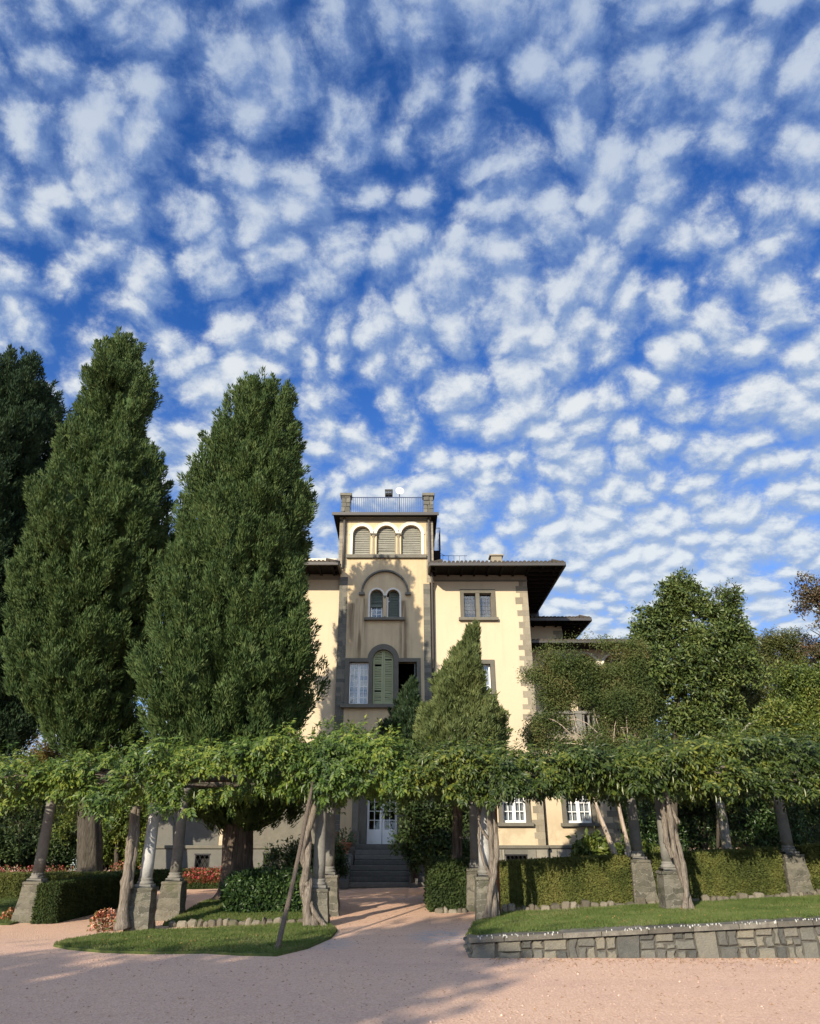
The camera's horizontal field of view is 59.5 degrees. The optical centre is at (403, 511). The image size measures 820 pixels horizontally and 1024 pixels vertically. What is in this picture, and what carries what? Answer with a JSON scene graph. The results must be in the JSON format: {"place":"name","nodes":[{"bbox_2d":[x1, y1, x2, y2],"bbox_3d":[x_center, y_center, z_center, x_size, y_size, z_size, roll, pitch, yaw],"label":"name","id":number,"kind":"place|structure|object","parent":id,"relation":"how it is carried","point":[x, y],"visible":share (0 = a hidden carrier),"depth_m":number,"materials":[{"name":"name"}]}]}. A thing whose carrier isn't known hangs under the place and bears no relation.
{"place":"outdoors","nodes":[
{"label":"outdoors","id":0,"kind":"place"},
{"bbox_2d":[0,898,17,924],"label":"lawn","id":1,"kind":"structure","parent":0,"point":[9,922],"depth_m":17.98,"materials":[{"name":"plant"}]},
{"bbox_2d":[53,926,337,956],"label":"lawn","id":2,"kind":"structure","parent":0,"point":[149,951],"depth_m":10.80,"materials":[{"name":"plant"}]},
{"bbox_2d":[275,782,313,949],"bbox_3d":[-1.839,6.019,12.531,0.100,2.619,2.752,-1,-24,2],"label":"wooden pole","id":3,"kind":"object","parent":2,"relation":"on","point":[286,909],"visible":0.95,"depth_m":12.08,"materials":[{"name":"brown wood"}]},
{"bbox_2d":[163,901,302,925],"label":"lawn bank","id":4,"kind":"structure","parent":0,"point":[166,924],"depth_m":15.70,"materials":[{"name":"plant"}]},
{"bbox_2d":[124,366,330,900],"bbox_3d":[-4.856,2.512,21.336,5.567,16.030,5.215,0,-24,0],"label":"cypress","id":5,"kind":"object","parent":4,"relation":"on","point":[229,649],"visible":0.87,"depth_m":19.55,"materials":[{"name":"green plant"}]},
{"bbox_2d":[0,847,819,1023],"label":"ground","id":6,"kind":"structure","parent":0,"point":[35,942],"depth_m":8.62,"materials":[{"name":"beige gravel"}]},
{"bbox_2d":[0,907,14,919],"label":"begonia","id":7,"kind":"object","parent":6,"relation":"on","point":[8,915],"visible":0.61,"depth_m":16.00,"materials":[{"name":"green plant"}]},
{"bbox_2d":[0,732,145,866],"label":"tree","id":8,"kind":"object","parent":6,"relation":"on","point":[61,810],"visible":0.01,"depth_m":41.72,"materials":[{"name":"green plant"}]},
{"bbox_2d":[29,868,154,923],"bbox_3d":[-7.825,9.725,18.307,1.130,1.003,6.059,0,-24,0],"label":"hedge","id":9,"kind":"object","parent":6,"relation":"on","point":[59,900],"visible":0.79,"depth_m":16.50,"materials":[{"name":"green plant"}]},
{"bbox_2d":[87,908,115,931],"bbox_3d":[-5.972,8.141,14.317,0.614,0.454,0.655,0,-24,0],"label":"begonia","id":10,"kind":"object","parent":6,"relation":"on","point":[102,916],"visible":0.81,"depth_m":14.27,"materials":[{"name":"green plant"}]},
{"bbox_2d":[0,728,264,930],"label":"wisteria","id":11,"kind":"object","parent":6,"relation":"on","point":[52,779],"visible":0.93,"depth_m":14.41,"materials":[{"name":"green plant"}]},
{"bbox_2d":[153,867,220,889],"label":"hedge","id":12,"kind":"object","parent":6,"relation":"on","point":[160,876],"visible":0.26,"depth_m":24.99,"materials":[{"name":"green plant"}]},
{"bbox_2d":[182,867,197,883],"bbox_3d":[-6.954,11.854,23.400,0.562,0.516,0.560,0,-24,0],"label":"begonia","id":13,"kind":"object","parent":6,"relation":"on","point":[187,874],"visible":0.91,"depth_m":23.35,"materials":[{"name":"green plant"}]},
{"bbox_2d":[187,868,201,882],"bbox_3d":[-6.810,11.885,23.501,0.565,0.485,0.574,0,-24,0],"label":"begonia","id":14,"kind":"object","parent":6,"relation":"on","point":[195,874],"visible":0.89,"depth_m":23.43,"materials":[{"name":"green plant"}]},
{"bbox_2d":[191,867,206,882],"bbox_3d":[-6.685,11.943,23.616,0.572,0.477,0.556,0,-24,0],"label":"begonia","id":15,"kind":"object","parent":6,"relation":"on","point":[199,874],"visible":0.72,"depth_m":23.59,"materials":[{"name":"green plant"}]},
{"bbox_2d":[196,867,211,883],"bbox_3d":[-6.466,11.860,23.408,0.519,0.490,0.582,20,-31,-38],"label":"begonia","id":16,"kind":"object","parent":6,"relation":"on","point":[206,870],"visible":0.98,"depth_m":23.35,"materials":[{"name":"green plant"}]},
{"bbox_2d":[202,867,216,883],"bbox_3d":[-6.328,11.895,23.481,0.564,0.549,0.575,0,-24,0],"label":"begonia","id":17,"kind":"object","parent":6,"relation":"on","point":[210,874],"visible":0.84,"depth_m":23.43,"materials":[{"name":"red plant"}]},
{"bbox_2d":[208,866,219,881],"bbox_3d":[-6.197,11.949,23.648,0.537,0.519,0.611,0,-24,0],"label":"begonia","id":18,"kind":"object","parent":6,"relation":"on","point":[216,868],"visible":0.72,"depth_m":23.60,"materials":[{"name":"red plant"}]},
{"bbox_2d":[210,866,220,884],"bbox_3d":[-5.959,11.849,23.401,0.598,0.571,0.590,0,-24,0],"label":"begonia","id":19,"kind":"object","parent":6,"relation":"on","point":[217,878],"visible":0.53,"depth_m":23.36,"materials":[{"name":"red plant"}]},
{"bbox_2d":[169,916,302,927],"bbox_3d":[-3.348,8.365,14.571,2.823,0.259,0.224,0,-24,1],"label":"stone edging","id":20,"kind":"object","parent":6,"relation":"on","point":[213,923],"visible":0.5,"depth_m":14.52,"materials":[{"name":"beige stone"}]},
{"bbox_2d":[215,864,312,913],"bbox_3d":[-3.033,8.745,16.609,2.476,1.144,1.646,0,-24,0],"label":"hedge","id":21,"kind":"object","parent":6,"relation":"on","point":[248,890],"visible":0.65,"depth_m":16.04,"materials":[{"name":"green plant"}]},
{"bbox_2d":[254,834,313,869],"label":"shrub","id":22,"kind":"object","parent":6,"relation":"on","point":[289,857],"visible":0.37,"depth_m":22.99,"materials":[{"name":"green plant"}]},
{"bbox_2d":[221,714,419,926],"bbox_3d":[-1.677,6.585,15.640,4.068,4.172,4.618,0,-24,0],"label":"wisteria","id":23,"kind":"object","parent":6,"relation":"on","point":[298,758],"visible":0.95,"depth_m":14.39,"materials":[{"name":"green plant"}]},
{"bbox_2d":[154,493,627,888],"bbox_3d":[0.192,8.934,34.663,19.383,15.498,18.140,0,-24,0],"label":"villa","id":24,"kind":"object","parent":6,"relation":"on","point":[377,648],"visible":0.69,"depth_m":29.28,"materials":[{"name":"paint"}]},
{"bbox_2d":[194,854,210,868],"bbox_3d":[-7.301,12.805,26.129,0.597,0.671,0.300,0,-24,0],"label":"basement window","id":25,"kind":"structure","parent":24,"relation":"in","point":[202,859],"depth_m":26.21,"materials":[{"name":"metal"}]},
{"bbox_2d":[263,853,278,867],"bbox_3d":[-4.793,12.740,26.158,0.646,0.573,0.300,0,-24,0],"label":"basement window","id":26,"kind":"structure","parent":24,"relation":"in","point":[264,853],"depth_m":26.13,"materials":[{"name":"metal"}]},
{"bbox_2d":[334,835,350,881],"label":"shrub","id":27,"kind":"object","parent":24,"relation":"on","point":[340,850],"visible":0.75,"depth_m":23.82,"materials":[{"name":"green plant"}]},
{"bbox_2d":[337,842,352,853],"bbox_3d":[-2.062,11.890,25.355,0.540,0.400,0.535,0,-24,0],"label":"plant pot","id":28,"kind":"object","parent":24,"relation":"on","point":[349,845],"visible":0.43,"depth_m":25.23,"materials":[{"name":"ceramic"}]},
{"bbox_2d":[335,827,356,844],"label":"geranium","id":29,"kind":"object","parent":28,"relation":"in","point":[344,839],"visible":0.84,"depth_m":25.49,"materials":[{"name":"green plant"}]},
{"bbox_2d":[340,644,420,707],"bbox_3d":[-0.805,6.581,28.705,3.304,2.534,0.700,0,-24,0],"label":"three part window","id":30,"kind":"structure","parent":24,"relation":"in","point":[358,687],"depth_m":28.60,"materials":[{"name":"grey stone"}]},
{"bbox_2d":[359,755,404,843],"bbox_3d":[-0.782,10.706,26.772,1.677,3.082,0.320,0,-24,0],"label":"door","id":31,"kind":"structure","parent":24,"relation":"in","point":[374,836],"depth_m":26.39,"materials":[{"name":"white paint"}]},
{"bbox_2d":[359,569,410,620],"bbox_3d":[-0.758,3.495,29.965,2.164,2.182,0.420,0,-24,0],"label":"twin window","id":32,"kind":"structure","parent":24,"relation":"in","point":[394,599],"depth_m":29.89,"materials":[{"name":"stone"}]},
{"bbox_2d":[385,489,392,496],"bbox_3d":[-0.637,-0.809,31.857,0.354,0.398,0.260,0,-24,0],"label":"floodlight","id":33,"kind":"object","parent":24,"relation":"attached to","point":[388,492],"visible":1,"depth_m":31.82,"materials":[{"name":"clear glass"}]},
{"bbox_2d":[396,487,403,496],"bbox_3d":[-0.147,-0.344,32.308,0.279,1.725,0.293,-18,-29,34],"label":"satellite dish","id":34,"kind":"object","parent":24,"relation":"on","point":[399,490],"visible":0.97,"depth_m":32.63,"materials":[{"name":"white metal"}]},
{"bbox_2d":[459,589,498,620],"bbox_3d":[3.125,3.934,30.102,1.638,1.355,0.488,0,-24,0],"label":"window","id":35,"kind":"structure","parent":24,"relation":"in","point":[474,603],"depth_m":30.18,"materials":[{"name":"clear glass"}]},
{"bbox_2d":[481,660,495,695],"bbox_3d":[3.070,7.226,28.689,1.240,2.576,0.378,0,-24,0],"label":"window","id":36,"kind":"structure","parent":24,"relation":"in","point":[490,668],"depth_m":28.92,"materials":[{"name":"white paint"}]},
{"bbox_2d":[498,797,533,825],"bbox_3d":[4.153,10.621,27.099,1.366,2.299,0.468,0,-24,0],"label":"window","id":37,"kind":"structure","parent":24,"relation":"in","point":[510,815],"depth_m":26.84,"materials":[{"name":"white paint"}]},
{"bbox_2d":[505,854,527,859],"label":"basement window","id":38,"kind":"structure","parent":24,"relation":"in","point":[508,856],"depth_m":26.12,"materials":[{"name":"metal"}]},
{"bbox_2d":[561,796,600,826],"bbox_3d":[6.628,10.747,27.372,1.452,2.307,0.468,0,-24,0],"label":"window","id":39,"kind":"structure","parent":24,"relation":"in","point":[579,815],"depth_m":27.12,"materials":[{"name":"white paint"}]},
{"bbox_2d":[376,674,426,877],"bbox_3d":[0.100,8.427,23.339,2.087,6.188,2.352,21,-32,-39],"label":"yew","id":40,"kind":"object","parent":6,"relation":"on","point":[403,711],"visible":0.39,"depth_m":23.53,"materials":[{"name":"green plant"}]},
{"bbox_2d":[0,901,817,1023],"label":"fallen leaves","id":41,"kind":"object","parent":6,"relation":"on","point":[493,964],"visible":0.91,"depth_m":9.89,"materials":[{"name":"brown plant"}]},
{"bbox_2d":[0,761,819,930],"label":"pergola","id":42,"kind":"object","parent":6,"relation":"on","point":[170,904],"visible":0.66,"depth_m":15.90,"materials":[{"name":"stone"}]},
{"bbox_2d":[699,717,819,816],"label":"wisteria","id":43,"kind":"object","parent":42,"relation":"attached to","point":[806,767],"visible":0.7,"depth_m":14.52,"materials":[{"name":"green plant"}]},
{"bbox_2d":[0,948,819,1023],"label":"loose stones","id":44,"kind":"object","parent":6,"relation":"on","point":[422,981],"visible":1,"depth_m":8.58,"materials":[{"name":"gravel"}]},
{"bbox_2d":[3,754,819,847],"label":"wood","id":45,"kind":"object","parent":6,"relation":"on","point":[732,843],"depth_m":58.83,"materials":[{"name":"green plant"}]},
{"bbox_2d":[371,794,469,882],"bbox_3d":[0.795,9.200,21.285,3.792,3.204,1.819,0,-24,0],"label":"camellia","id":46,"kind":"object","parent":6,"relation":"on","point":[413,836],"visible":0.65,"depth_m":20.96,"materials":[{"name":"green plant"}]},
{"bbox_2d":[423,853,468,911],"bbox_3d":[1.095,9.123,17.685,1.270,1.264,3.626,0,-24,0],"label":"hedge","id":47,"kind":"object","parent":6,"relation":"on","point":[444,883],"visible":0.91,"depth_m":16.22,"materials":[{"name":"green plant"}]},
{"bbox_2d":[435,906,467,913],"bbox_3d":[1.054,8.766,15.742,0.738,0.207,0.234,-3,-24,7],"label":"stone edging","id":48,"kind":"object","parent":6,"relation":"on","point":[445,910],"visible":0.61,"depth_m":15.69,"materials":[{"name":"beige stone"}]},
{"bbox_2d":[411,618,513,859],"bbox_3d":[1.465,5.716,18.045,2.698,6.398,2.835,0,-24,0],"label":"conifer","id":49,"kind":"object","parent":6,"relation":"on","point":[464,699],"visible":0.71,"depth_m":17.95,"materials":[{"name":"green plant"}]},
{"bbox_2d":[494,807,500,911],"bbox_3d":[2.025,7.450,15.511,0.119,2.360,0.086,0,-24,0],"label":"iron post","id":50,"kind":"object","parent":6,"relation":"on","point":[498,876],"visible":0.14,"depth_m":15.29,"materials":[{"name":"black metal"}]},
{"bbox_2d":[463,916,819,957],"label":"retaining wall","id":51,"kind":"structure","parent":6,"relation":"on","point":[793,937],"depth_m":10.44,"materials":[{"name":"stone"}]},
{"bbox_2d":[501,888,819,912],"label":"stone edging","id":52,"kind":"object","parent":6,"relation":"on","point":[553,906],"visible":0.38,"depth_m":15.37,"materials":[{"name":"grey stone"}]},
{"bbox_2d":[621,757,819,850],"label":"tree","id":53,"kind":"object","parent":6,"relation":"on","point":[737,840],"visible":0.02,"depth_m":34.40,"materials":[{"name":"green plant"}]},
{"bbox_2d":[697,624,819,845],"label":"tree","id":54,"kind":"object","parent":6,"relation":"on","point":[778,645],"visible":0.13,"depth_m":28.77,"materials":[{"name":"green plant"}]},
{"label":"garden bed","id":55,"kind":"structure","parent":6,"relation":"on","visible":0},
{"bbox_2d":[499,853,633,907],"bbox_3d":[3.548,8.487,16.422,3.262,1.239,1.124,0,-24,0],"label":"hedge","id":56,"kind":"object","parent":55,"relation":"on","point":[549,881],"visible":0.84,"depth_m":16.05,"materials":[{"name":"green plant"}]},
{"bbox_2d":[513,628,672,857],"bbox_3d":[5.810,6.945,21.825,4.864,7.068,1.952,0,-24,0],"label":"crape myrtle","id":57,"kind":"object","parent":55,"relation":"on","point":[573,680],"visible":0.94,"depth_m":22.14,"materials":[{"name":"green plant"}]},
{"bbox_2d":[565,826,625,855],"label":"hydrangea","id":58,"kind":"object","parent":55,"relation":"on","point":[594,843],"visible":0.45,"depth_m":23.73,"materials":[{"name":"green plant"}]},
{"bbox_2d":[626,839,659,855],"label":"shrub","id":59,"kind":"object","parent":55,"relation":"on","point":[646,846],"visible":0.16,"depth_m":22.34,"materials":[{"name":"green plant"}]},
{"bbox_2d":[611,566,774,848],"bbox_3d":[9.307,6.171,22.968,5.580,9.579,2.450,0,-24,0],"label":"magnolia","id":60,"kind":"object","parent":55,"relation":"on","point":[701,657],"visible":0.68,"depth_m":23.19,"materials":[{"name":"green plant"}]},
{"bbox_2d":[644,845,787,899],"bbox_3d":[7.119,8.353,16.506,3.096,1.262,1.080,0,-24,0],"label":"hedge","id":61,"kind":"object","parent":55,"relation":"on","point":[728,872],"visible":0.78,"depth_m":16.15,"materials":[{"name":"green plant"}]},
{"bbox_2d":[617,790,819,853],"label":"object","id":62,"kind":"object","parent":55,"relation":"on","point":[765,829],"visible":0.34,"depth_m":24.50,"materials":[{"name":"green plant"}]},
{"bbox_2d":[708,577,747,848],"bbox_3d":[11.113,6.789,24.401,2.684,9.531,0.766,0,-24,0],"label":"tree","id":63,"kind":"object","parent":55,"relation":"on","point":[717,824],"visible":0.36,"depth_m":25.80,"materials":[{"name":"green plant"}]},
{"bbox_2d":[672,656,819,848],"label":"tree","id":64,"kind":"object","parent":55,"relation":"on","point":[807,694],"visible":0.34,"depth_m":20.02,"materials":[{"name":"green plant"}]},
{"bbox_2d":[783,570,819,666],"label":"tree","id":65,"kind":"object","parent":55,"relation":"on","point":[812,593],"visible":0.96,"depth_m":27.84,"materials":[{"name":"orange plant"}]},
{"bbox_2d":[795,842,819,890],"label":"hedge","id":66,"kind":"object","parent":55,"relation":"on","point":[811,852],"visible":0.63,"depth_m":16.25,"materials":[{"name":"green plant"}]},
{"bbox_2d":[0,892,819,953],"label":"grass","id":67,"kind":"structure","parent":0,"point":[598,915],"depth_m":12.62,"materials":[{"name":"green plant"}]},
{"bbox_2d":[0,0,819,769],"label":"sky","id":68,"kind":"structure","parent":0,"point":[548,271],"materials":[{"name":"blue"}]},
{"bbox_2d":[472,896,819,934],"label":"lawn terrace","id":69,"kind":"structure","parent":0,"point":[548,929],"depth_m":11.00,"materials":[{"name":"plant"}]},
{"bbox_2d":[400,726,583,918],"bbox_3d":[1.798,6.574,15.575,4.047,3.780,4.621,0,-24,0],"label":"wisteria","id":70,"kind":"object","parent":69,"relation":"on","point":[509,782],"visible":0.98,"depth_m":14.29,"materials":[{"name":"green plant"}]},
{"bbox_2d":[545,726,773,909],"bbox_3d":[5.378,6.564,15.647,4.437,3.600,4.628,0,-24,0],"label":"wisteria","id":71,"kind":"object","parent":69,"relation":"on","point":[655,770],"visible":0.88,"depth_m":14.36,"materials":[{"name":"green plant"}]},
{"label":"garden soil","id":72,"kind":"structure","parent":0,"visible":0},
{"bbox_2d":[0,864,13,872],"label":"begonia","id":73,"kind":"object","parent":72,"relation":"on","point":[6,869],"visible":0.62,"depth_m":24.66,"materials":[{"name":"red plant"}]},
{"bbox_2d":[0,823,27,869],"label":"shrub","id":74,"kind":"object","parent":72,"relation":"on","point":[9,856],"visible":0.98,"depth_m":27.19,"materials":[{"name":"green plant"}]},
{"bbox_2d":[18,865,33,872],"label":"begonia","id":75,"kind":"object","parent":72,"relation":"on","point":[25,869],"visible":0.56,"depth_m":24.58,"materials":[{"name":"red plant"}]},
{"bbox_2d":[0,343,74,758],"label":"cypress","id":76,"kind":"object","parent":72,"relation":"on","point":[32,410],"visible":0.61,"depth_m":32.17,"materials":[{"name":"green plant"}]},
{"bbox_2d":[0,828,76,871],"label":"shrub","id":77,"kind":"object","parent":72,"relation":"on","point":[59,852],"visible":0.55,"depth_m":28.27,"materials":[{"name":"green plant"}]},
{"bbox_2d":[0,766,76,864],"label":"shrub","id":78,"kind":"object","parent":72,"relation":"on","point":[20,824],"visible":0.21,"depth_m":30.04,"materials":[{"name":"green plant"}]},
{"bbox_2d":[15,729,75,838],"bbox_3d":[-16.506,12.587,33.647,4.295,6.300,1.917,0,-24,0],"label":"tree","id":79,"kind":"object","parent":72,"relation":"on","point":[47,752],"visible":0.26,"depth_m":34.12,"materials":[{"name":"green plant"}]},
{"bbox_2d":[0,870,107,898],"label":"hedge","id":80,"kind":"object","parent":72,"relation":"on","point":[11,884],"visible":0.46,"depth_m":21.53,"materials":[{"name":"green plant"}]},
{"bbox_2d":[51,865,65,871],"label":"begonia","id":81,"kind":"object","parent":72,"relation":"on","point":[61,867],"visible":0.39,"depth_m":24.62,"materials":[{"name":"red plant"}]},
{"bbox_2d":[62,865,76,871],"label":"begonia","id":82,"kind":"object","parent":72,"relation":"on","point":[69,869],"visible":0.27,"depth_m":24.66,"materials":[{"name":"red plant"}]},
{"bbox_2d":[0,325,177,872],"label":"cypress","id":83,"kind":"object","parent":72,"relation":"on","point":[96,531],"visible":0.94,"depth_m":24.64,"materials":[{"name":"green plant"}]},
{"bbox_2d":[49,838,143,871],"bbox_3d":[-12.530,14.170,29.767,4.041,2.250,1.665,0,-24,0],"label":"shrub","id":84,"kind":"object","parent":72,"relation":"on","point":[106,867],"visible":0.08,"depth_m":29.45,"materials":[{"name":"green plant"}]},
{"bbox_2d":[52,793,147,868],"bbox_3d":[-11.346,12.415,28.432,5.220,3.437,1.967,0,-24,0],"label":"shrub","id":85,"kind":"object","parent":72,"relation":"on","point":[116,834],"visible":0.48,"depth_m":28.07,"materials":[{"name":"green plant"}]},
{"bbox_2d":[109,861,122,870],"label":"begonia","id":86,"kind":"object","parent":72,"relation":"on","point":[112,868],"visible":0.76,"depth_m":27.29,"materials":[{"name":"red plant"}]}
]}

